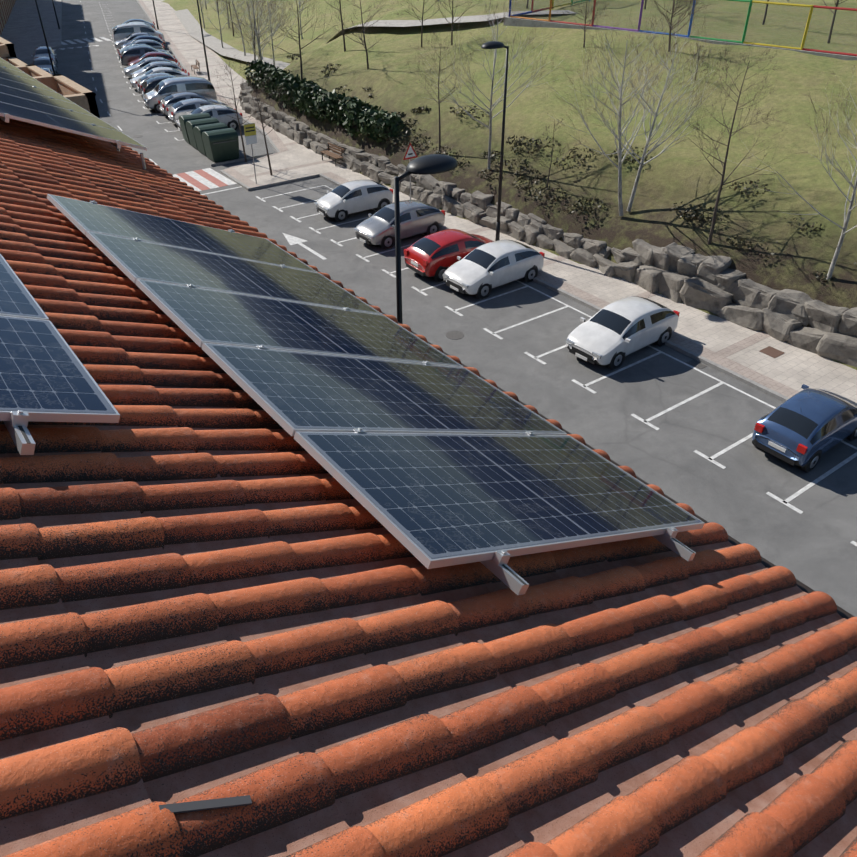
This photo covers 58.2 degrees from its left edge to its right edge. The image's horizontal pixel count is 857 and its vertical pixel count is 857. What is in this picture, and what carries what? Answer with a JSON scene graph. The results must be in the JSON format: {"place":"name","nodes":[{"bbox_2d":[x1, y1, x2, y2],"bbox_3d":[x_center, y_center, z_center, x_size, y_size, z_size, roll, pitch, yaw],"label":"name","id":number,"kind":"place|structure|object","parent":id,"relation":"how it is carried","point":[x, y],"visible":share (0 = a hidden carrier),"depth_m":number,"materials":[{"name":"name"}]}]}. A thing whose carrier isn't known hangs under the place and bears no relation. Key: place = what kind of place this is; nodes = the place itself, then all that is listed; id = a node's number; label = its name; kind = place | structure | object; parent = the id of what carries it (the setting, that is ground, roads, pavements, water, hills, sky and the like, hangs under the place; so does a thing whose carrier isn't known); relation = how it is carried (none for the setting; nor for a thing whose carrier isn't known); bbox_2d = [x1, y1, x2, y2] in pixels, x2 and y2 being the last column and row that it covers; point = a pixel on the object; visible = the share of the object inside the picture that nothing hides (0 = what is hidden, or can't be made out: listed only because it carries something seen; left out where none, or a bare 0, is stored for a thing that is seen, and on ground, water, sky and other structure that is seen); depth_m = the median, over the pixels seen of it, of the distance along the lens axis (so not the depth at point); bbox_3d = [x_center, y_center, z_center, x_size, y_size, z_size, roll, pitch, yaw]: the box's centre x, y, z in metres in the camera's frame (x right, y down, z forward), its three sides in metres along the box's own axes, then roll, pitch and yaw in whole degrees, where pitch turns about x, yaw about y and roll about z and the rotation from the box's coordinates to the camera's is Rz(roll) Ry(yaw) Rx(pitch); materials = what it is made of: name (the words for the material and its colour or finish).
{"place":"outdoors","nodes":[
{"label":"outdoors","id":0,"kind":"place"},
{"bbox_2d":[174,9,574,69],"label":"foot path","id":1,"kind":"structure","parent":0,"point":[189,22],"depth_m":65.29,"materials":[{"name":"beige concrete"}]},
{"bbox_2d":[0,0,856,616],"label":"road and pavements","id":2,"kind":"structure","parent":0,"point":[812,548],"depth_m":26.54,"materials":[{"name":"grey asphalt"}]},
{"bbox_2d":[31,46,56,66],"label":"car","id":3,"kind":"object","parent":2,"relation":"on","point":[40,51],"visible":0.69,"depth_m":68.69,"materials":[{"name":"paint"}]},
{"bbox_2d":[32,55,56,73],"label":"car","id":4,"kind":"object","parent":2,"relation":"on","point":[41,62],"visible":0.42,"depth_m":64.45,"materials":[{"name":"paint"}]},
{"bbox_2d":[35,0,54,74],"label":"lamp","id":5,"kind":"object","parent":2,"relation":"on","point":[45,38],"visible":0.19,"depth_m":57.40,"materials":[{"name":"black metal"}]},
{"bbox_2d":[41,67,53,74],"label":"car","id":6,"kind":"object","parent":2,"relation":"on","point":[49,70],"depth_m":60.76,"materials":[{"name":"paint"}]},
{"bbox_2d":[52,0,59,28],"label":"lamp","id":7,"kind":"object","parent":2,"relation":"on","point":[56,15],"visible":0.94,"depth_m":87.03,"materials":[{"name":"black metal"}]},
{"bbox_2d":[112,19,154,30],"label":"car","id":8,"kind":"object","parent":2,"relation":"on","point":[134,20],"visible":0.29,"depth_m":84.60,"materials":[{"name":"paint"}]},
{"bbox_2d":[114,32,161,48],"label":"car","id":9,"kind":"object","parent":2,"relation":"on","point":[120,42],"visible":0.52,"depth_m":76.05,"materials":[{"name":"paint"}]},
{"bbox_2d":[113,23,164,41],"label":"car","id":10,"kind":"object","parent":2,"relation":"on","point":[121,31],"visible":0.46,"depth_m":77.75,"materials":[{"name":"paint"}]},
{"bbox_2d":[119,39,164,50],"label":"car","id":11,"kind":"object","parent":2,"relation":"on","point":[155,44],"visible":0.35,"depth_m":72.53,"materials":[{"name":"paint"}]},
{"bbox_2d":[117,44,168,59],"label":"car","id":12,"kind":"object","parent":2,"relation":"on","point":[140,44],"visible":0.12,"depth_m":70.61,"materials":[{"name":"paint"}]},
{"bbox_2d":[121,35,165,48],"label":"car","id":13,"kind":"object","parent":2,"relation":"on","point":[155,38],"visible":0.27,"depth_m":74.53,"materials":[{"name":"paint"}]},
{"bbox_2d":[119,45,170,65],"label":"car","id":14,"kind":"object","parent":2,"relation":"on","point":[128,54],"visible":0.44,"depth_m":68.03,"materials":[{"name":"paint"}]},
{"bbox_2d":[124,57,179,76],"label":"car","id":15,"kind":"object","parent":2,"relation":"on","point":[128,70],"visible":0.42,"depth_m":64.47,"materials":[{"name":"paint"}]},
{"bbox_2d":[128,52,175,65],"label":"car","id":16,"kind":"object","parent":2,"relation":"on","point":[155,54],"visible":0.4,"depth_m":66.73,"materials":[{"name":"paint"}]},
{"bbox_2d":[135,73,170,93],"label":"car","id":17,"kind":"object","parent":2,"relation":"on","point":[141,81],"visible":0.31,"depth_m":58.68,"materials":[{"name":"paint"}]},
{"bbox_2d":[152,0,158,28],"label":"lamp","id":18,"kind":"object","parent":2,"relation":"on","point":[155,15],"visible":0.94,"depth_m":86.77,"materials":[{"name":"black metal"}]},
{"bbox_2d":[131,61,182,77],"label":"car","id":19,"kind":"object","parent":2,"relation":"on","point":[147,67],"visible":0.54,"depth_m":62.79,"materials":[{"name":"paint"}]},
{"bbox_2d":[140,75,177,96],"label":"car","id":20,"kind":"object","parent":2,"relation":"on","point":[149,84],"visible":0.17,"depth_m":56.60,"materials":[{"name":"paint"}]},
{"bbox_2d":[130,66,189,87],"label":"car","id":21,"kind":"object","parent":2,"relation":"on","point":[172,71],"visible":0.48,"depth_m":60.96,"materials":[{"name":"paint"}]},
{"bbox_2d":[143,75,216,112],"bbox_3d":[-17.999,-24.257,55.529,4.936,2.197,2.240,-16,38,-22],"label":"van","id":22,"kind":"object","parent":2,"relation":"on","point":[161,90],"visible":0.69,"depth_m":54.71,"materials":[{"name":"paint"}]},
{"bbox_2d":[158,91,221,115],"bbox_3d":[-16.699,-22.848,53.966,4.086,1.667,2.100,-17,38,-23],"label":"car","id":23,"kind":"object","parent":2,"relation":"on","point":[165,102],"visible":0.52,"depth_m":53.10,"materials":[{"name":"paint"}]},
{"bbox_2d":[166,98,220,122],"bbox_3d":[-15.514,-21.609,52.183,4.086,1.667,2.100,-17,38,-23],"label":"car","id":24,"kind":"object","parent":2,"relation":"on","point":[176,110],"visible":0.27,"depth_m":51.19,"materials":[{"name":"paint"}]},
{"bbox_2d":[179,113,210,144],"bbox_3d":[-14.448,-18.762,48.075,1.770,1.610,1.460,-18,39,-24],"label":"container","id":25,"kind":"object","parent":2,"relation":"on","point":[183,119],"visible":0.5,"depth_m":47.47,"materials":[{"name":"green plastic"}]},
{"bbox_2d":[191,59,199,73],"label":"bench","id":26,"kind":"object","parent":2,"relation":"on","point":[195,66],"visible":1,"depth_m":66.08,"materials":[{"name":"brown wood"}]},
{"bbox_2d":[186,117,219,149],"bbox_3d":[-13.672,-18.025,47.015,1.770,1.610,1.460,-21,40,-27],"label":"container","id":27,"kind":"object","parent":2,"relation":"on","point":[191,125],"visible":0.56,"depth_m":46.45,"materials":[{"name":"green plastic"}]},
{"bbox_2d":[197,0,210,81],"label":"lamp","id":28,"kind":"object","parent":2,"relation":"on","point":[203,43],"visible":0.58,"depth_m":57.31,"materials":[{"name":"black metal"}]},
{"bbox_2d":[175,104,242,130],"bbox_3d":[-14.373,-20.352,50.374,4.086,1.667,2.100,-18,39,-24],"label":"car","id":29,"kind":"object","parent":2,"relation":"on","point":[228,120],"visible":0.42,"depth_m":50.06,"materials":[{"name":"paint"}]},
{"bbox_2d":[193,122,227,155],"bbox_3d":[-12.884,-17.293,45.961,1.770,1.610,1.460,-21,40,-28],"label":"container","id":30,"kind":"object","parent":2,"relation":"on","point":[198,130],"visible":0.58,"depth_m":45.40,"materials":[{"name":"green plastic"}]},
{"bbox_2d":[202,128,238,162],"bbox_3d":[-12.084,-16.566,44.915,1.770,1.610,1.460,-21,40,-27],"label":"container","id":31,"kind":"object","parent":2,"relation":"on","point":[220,145],"visible":1,"depth_m":44.44,"materials":[{"name":"green plastic"}]},
{"bbox_2d":[197,55,283,161],"bbox_3d":[-10.558,-17.522,42.338,4.860,5.874,4.413,12,37,16],"label":"pavement tree","id":32,"kind":"object","parent":2,"relation":"on","point":[236,112],"visible":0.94,"depth_m":42.31,"materials":[{"name":"grey plant"}]},
{"bbox_2d":[244,122,256,183],"bbox_3d":[-9.171,-14.342,40.190,0.620,3.100,0.084,-23,41,-29],"label":"school sign","id":33,"kind":"object","parent":2,"relation":"on","point":[250,133],"visible":1,"depth_m":39.64,"materials":[{"name":"yellow metal"}]},
{"bbox_2d":[240,70,292,174],"bbox_3d":[-8.754,-16.370,41.094,2.697,5.405,4.143,-23,41,-29],"label":"pavement tree","id":34,"kind":"object","parent":2,"relation":"on","point":[254,88],"visible":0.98,"depth_m":40.40,"materials":[{"name":"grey plant"}]},
{"bbox_2d":[320,142,344,165],"bbox_3d":[-5.493,-15.678,44.052,0.575,0.885,1.800,-23,41,-29],"label":"bench","id":35,"kind":"object","parent":2,"relation":"on","point":[331,154],"visible":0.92,"depth_m":43.97,"materials":[{"name":"brown wood"}]},
{"bbox_2d":[315,176,392,221],"bbox_3d":[-3.600,-11.209,37.272,3.686,1.607,1.782,-22,40,-28],"label":"car","id":36,"kind":"object","parent":2,"relation":"on","point":[341,202],"visible":0.98,"depth_m":36.72,"materials":[{"name":"paint"}]},
{"bbox_2d":[354,197,444,249],"bbox_3d":[-1.282,-9.351,34.547,4.086,1.667,1.953,-24,41,-30],"label":"car","id":37,"kind":"object","parent":2,"relation":"on","point":[417,217],"visible":0.96,"depth_m":33.97,"materials":[{"name":"paint"}]},
{"bbox_2d":[102,100,706,813],"bbox_3d":[-11.147,-12.530,30.679,20.464,11.235,63.265,-23,41,-29],"label":"street clutter","id":38,"kind":"object","parent":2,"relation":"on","point":[208,804],"visible":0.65,"depth_m":1.71,"materials":[{"name":"metal"}]},
{"bbox_2d":[403,143,417,199],"bbox_3d":[-0.895,-12.612,37.893,0.900,2.879,0.074,-23,41,-29],"label":"warning sign","id":39,"kind":"object","parent":2,"relation":"on","point":[410,153],"visible":0.81,"depth_m":37.38,"materials":[{"name":"silver metal"}]},
{"bbox_2d":[394,154,457,323],"bbox_3d":[-0.076,-1.205,16.261,1.404,8.838,0.714,-23,41,-29],"label":"lamp","id":40,"kind":"object","parent":2,"relation":"on","point":[432,164],"visible":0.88,"depth_m":13.79,"materials":[{"name":"black metal"}]},
{"bbox_2d":[404,229,492,281],"bbox_3d":[1.096,-7.431,31.783,4.086,1.667,2.100,-22,40,-28],"label":"car","id":41,"kind":"object","parent":2,"relation":"on","point":[435,254],"visible":0.73,"depth_m":30.85,"materials":[{"name":"paint"}]},
{"bbox_2d":[54,1,856,545],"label":"road markings","id":42,"kind":"object","parent":2,"relation":"on","point":[204,179],"visible":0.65,"depth_m":29.33,"materials":[{"name":"paint"}]},
{"bbox_2d":[443,236,544,298],"bbox_3d":[2.588,-6.513,30.463,4.086,1.667,2.100,-24,42,-31],"label":"car","id":43,"kind":"object","parent":2,"relation":"on","point":[482,271],"visible":0.98,"depth_m":29.84,"materials":[{"name":"paint"}]},
{"bbox_2d":[481,41,508,240],"bbox_3d":[2.571,-11.302,31.408,1.342,8.130,0.680,-23,41,-29],"label":"lamp","id":44,"kind":"object","parent":2,"relation":"on","point":[492,45],"visible":0.96,"depth_m":31.20,"materials":[{"name":"black metal"}]},
{"bbox_2d":[239,82,856,366],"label":"rockery wall","id":45,"kind":"structure","parent":2,"relation":"on","point":[676,272],"depth_m":29.61,"materials":[{"name":"grey stone"}]},
{"bbox_2d":[566,295,679,369],"bbox_3d":[6.599,-3.471,26.086,4.086,1.667,2.100,-25,42,-31],"label":"car","id":46,"kind":"object","parent":2,"relation":"on","point":[612,335],"visible":1,"depth_m":25.44,"materials":[{"name":"paint"}]},
{"bbox_2d":[760,346,783,357],"bbox_3d":[11.588,-2.581,25.978,0.600,0.006,0.600,-23,41,-29],"label":"manhole cover","id":47,"kind":"object","parent":2,"relation":"on","point":[771,351],"visible":0.93,"depth_m":25.94,"materials":[{"name":"metal"}]},
{"bbox_2d":[752,384,856,472],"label":"car","id":48,"kind":"object","parent":2,"relation":"on","point":[806,428],"visible":1,"depth_m":20.76,"materials":[{"name":"paint"}]},
{"bbox_2d":[162,0,856,369],"bbox_3d":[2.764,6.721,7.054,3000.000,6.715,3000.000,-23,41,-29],"label":"ground","id":49,"kind":"structure","parent":0,"point":[678,174],"depth_m":37.13,"materials":[{"name":"green plant"}]},
{"bbox_2d":[0,0,99,117],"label":"buildings","id":50,"kind":"structure","parent":49,"relation":"on","point":[76,93],"depth_m":29.72,"materials":[{"name":"brick"}]},
{"bbox_2d":[199,0,208,27],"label":"tree","id":51,"kind":"object","parent":49,"relation":"on","point":[202,12],"visible":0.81,"depth_m":85.46,"materials":[{"name":"plant"}]},
{"bbox_2d":[197,0,240,47],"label":"tree","id":52,"kind":"object","parent":49,"relation":"on","point":[218,17],"visible":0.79,"depth_m":73.87,"materials":[{"name":"plant"}]},
{"bbox_2d":[223,0,229,27],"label":"tree","id":53,"kind":"object","parent":49,"relation":"on","point":[227,15],"visible":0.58,"depth_m":83.10,"materials":[{"name":"plant"}]},
{"bbox_2d":[218,0,240,35],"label":"tree","id":54,"kind":"object","parent":49,"relation":"on","point":[231,15],"visible":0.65,"depth_m":79.00,"materials":[{"name":"grey plant"}]},
{"bbox_2d":[207,0,265,55],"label":"tree","id":55,"kind":"object","parent":49,"relation":"on","point":[238,21],"visible":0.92,"depth_m":68.26,"materials":[{"name":"plant"}]},
{"bbox_2d":[226,0,264,52],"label":"tree","id":56,"kind":"object","parent":49,"relation":"on","point":[248,18],"visible":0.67,"depth_m":68.82,"materials":[{"name":"plant"}]},
{"bbox_2d":[212,0,289,60],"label":"tree","id":57,"kind":"object","parent":49,"relation":"on","point":[255,30],"visible":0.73,"depth_m":59.43,"materials":[{"name":"plant"}]},
{"bbox_2d":[224,0,293,59],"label":"tree","id":58,"kind":"object","parent":49,"relation":"on","point":[257,28],"visible":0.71,"depth_m":64.65,"materials":[{"name":"grey plant"}]},
{"bbox_2d":[217,0,308,61],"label":"tree","id":59,"kind":"object","parent":49,"relation":"on","point":[256,32],"visible":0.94,"depth_m":53.21,"materials":[{"name":"plant"}]},
{"bbox_2d":[221,0,306,65],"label":"tree","id":60,"kind":"object","parent":49,"relation":"on","point":[258,23],"visible":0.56,"depth_m":63.40,"materials":[{"name":"grey plant"}]},
{"bbox_2d":[248,0,306,65],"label":"tree","id":61,"kind":"object","parent":49,"relation":"on","point":[272,49],"visible":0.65,"depth_m":56.81,"materials":[{"name":"plant"}]},
{"bbox_2d":[226,0,364,79],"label":"tree","id":62,"kind":"object","parent":49,"relation":"on","point":[300,48],"visible":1,"depth_m":49.68,"materials":[{"name":"plant"}]},
{"bbox_2d":[294,0,307,38],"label":"tree","id":63,"kind":"object","parent":49,"relation":"on","point":[299,1],"visible":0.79,"depth_m":69.41,"materials":[{"name":"plant"}]},
{"bbox_2d":[244,59,405,142],"bbox_3d":[-7.342,-20.584,47.908,2.653,2.334,20.098,-20,39,-26],"label":"hedge","id":64,"kind":"object","parent":49,"relation":"on","point":[298,90],"visible":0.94,"depth_m":45.40,"materials":[{"name":"green plant"}]},
{"bbox_2d":[324,0,345,51],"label":"tree","id":65,"kind":"object","parent":49,"relation":"on","point":[339,2],"visible":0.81,"depth_m":51.76,"materials":[{"name":"brown plant"}]},
{"bbox_2d":[308,0,397,69],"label":"tree","id":66,"kind":"object","parent":49,"relation":"on","point":[364,41],"visible":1,"depth_m":46.70,"materials":[{"name":"plant"}]},
{"bbox_2d":[394,0,442,46],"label":"bare tree","id":67,"kind":"object","parent":49,"relation":"on","point":[423,12],"visible":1,"depth_m":48.61,"materials":[{"name":"brown plant"}]},
{"bbox_2d":[404,30,480,153],"bbox_3d":[0.723,-16.762,38.102,4.087,5.921,3.543,-2,35,-3],"label":"tree","id":68,"kind":"object","parent":49,"relation":"on","point":[439,101],"visible":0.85,"depth_m":37.54,"materials":[{"name":"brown plant"}]},
{"bbox_2d":[435,0,479,44],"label":"bare tree","id":69,"kind":"object","parent":49,"relation":"on","point":[452,7],"visible":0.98,"depth_m":47.67,"materials":[{"name":"brown plant"}]},
{"bbox_2d":[410,0,582,169],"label":"tree","id":70,"kind":"object","parent":49,"relation":"on","point":[491,117],"visible":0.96,"depth_m":34.37,"materials":[{"name":"grey plant"}]},
{"bbox_2d":[200,194,854,618],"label":"roof body","id":71,"kind":"structure","parent":49,"relation":"on","point":[798,582],"depth_m":4.53,"materials":[{"name":"brown tile"}]},
{"bbox_2d":[0,118,856,856],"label":"roof tiles","id":72,"kind":"object","parent":71,"relation":"on","point":[216,582],"visible":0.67,"depth_m":2.49,"materials":[{"name":"ceramic"}]},
{"bbox_2d":[0,254,119,454],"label":"array frames","id":73,"kind":"structure","parent":72,"relation":"on","point":[16,423],"depth_m":2.82,"materials":[{"name":"silver metal"}]},
{"bbox_2d":[0,256,115,412],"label":"solar panel","id":74,"kind":"object","parent":73,"relation":"in","point":[41,368],"visible":1,"depth_m":3.16,"materials":[{"name":"blue glass"}]},
{"bbox_2d":[0,57,146,150],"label":"far array frames","id":75,"kind":"structure","parent":72,"relation":"on","point":[5,117],"depth_m":9.38,"materials":[{"name":"silver metal"}]},
{"bbox_2d":[0,58,144,146],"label":"array glass","id":76,"kind":"object","parent":75,"relation":"in","point":[45,117],"visible":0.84,"depth_m":10.43,"materials":[{"name":"blue glass"}]},
{"bbox_2d":[116,148,145,169],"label":"array legs","id":77,"kind":"object","parent":72,"relation":"on","point":[142,160],"visible":0.08,"depth_m":9.84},
{"bbox_2d":[47,194,704,594],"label":"array frames","id":78,"kind":"structure","parent":72,"relation":"on","point":[495,562],"depth_m":3.66,"materials":[{"name":"silver metal"}]},
{"bbox_2d":[50,194,701,558],"bbox_3d":[-0.776,-0.680,5.082,1.788,0.774,5.058,-23,41,-29],"label":"array glass","id":79,"kind":"object","parent":78,"relation":"in","point":[431,496],"visible":1,"depth_m":4.23,"materials":[{"name":"blue glass"}]},
{"bbox_2d":[527,119,570,188],"bbox_3d":[5.236,-11.954,33.479,2.171,3.205,1.653,6,35,9],"label":"thin tree","id":80,"kind":"object","parent":49,"relation":"on","point":[531,154],"visible":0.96,"depth_m":33.57,"materials":[{"name":"brown plant"}]},
{"bbox_2d":[283,53,856,281],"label":"bank shrubs","id":81,"kind":"object","parent":49,"relation":"on","point":[580,204],"visible":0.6,"depth_m":34.83,"materials":[{"name":"green plant"}]},
{"bbox_2d":[556,0,606,47],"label":"bare tree","id":82,"kind":"object","parent":49,"relation":"on","point":[596,3],"visible":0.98,"depth_m":42.27,"materials":[{"name":"brown plant"}]},
{"bbox_2d":[529,1,730,215],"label":"tree","id":83,"kind":"object","parent":49,"relation":"on","point":[619,167],"visible":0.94,"depth_m":29.40,"materials":[{"name":"grey"}]},
{"bbox_2d":[573,2,740,211],"bbox_3d":[9.201,-12.473,30.200,7.506,7.656,6.690,-23,41,-29],"label":"tree","id":84,"kind":"object","parent":49,"relation":"on","point":[644,155],"visible":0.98,"depth_m":29.64,"materials":[{"name":"grey"}]},
{"bbox_2d":[632,0,714,51],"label":"bare tree","id":85,"kind":"object","parent":49,"relation":"on","point":[676,9],"visible":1,"depth_m":38.78,"materials":[{"name":"brown plant"}]},
{"bbox_2d":[504,0,856,59],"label":"playground fence","id":86,"kind":"object","parent":49,"relation":"on","point":[527,22],"visible":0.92,"depth_m":41.07,"materials":[{"name":"metal"}]},
{"bbox_2d":[683,45,708,79],"bbox_3d":[12.971,-17.487,36.878,1.283,1.849,1.414,20,39,26],"label":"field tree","id":87,"kind":"object","parent":49,"relation":"on","point":[698,61],"visible":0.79,"depth_m":36.56,"materials":[{"name":"brown plant"}]},
{"bbox_2d":[666,34,805,244],"bbox_3d":[10.800,-9.881,27.151,4.967,7.253,5.929,5,35,7],"label":"slender tree","id":88,"kind":"object","parent":49,"relation":"on","point":[717,201],"visible":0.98,"depth_m":26.84,"materials":[{"name":"brown plant"}]},
{"bbox_2d":[762,0,768,24],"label":"tree","id":89,"kind":"object","parent":49,"relation":"on","point":[763,22],"depth_m":46.26,"materials":[{"name":"brown plant"}]},
{"bbox_2d":[692,57,856,280],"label":"bare tree","id":90,"kind":"object","parent":49,"relation":"on","point":[837,251],"visible":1,"depth_m":24.59,"materials":[{"name":"plant"}]},
{"bbox_2d":[823,0,846,42],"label":"tree","id":91,"kind":"object","parent":49,"relation":"on","point":[833,20],"visible":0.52,"depth_m":40.64,"materials":[{"name":"brown plant"}]}
]}

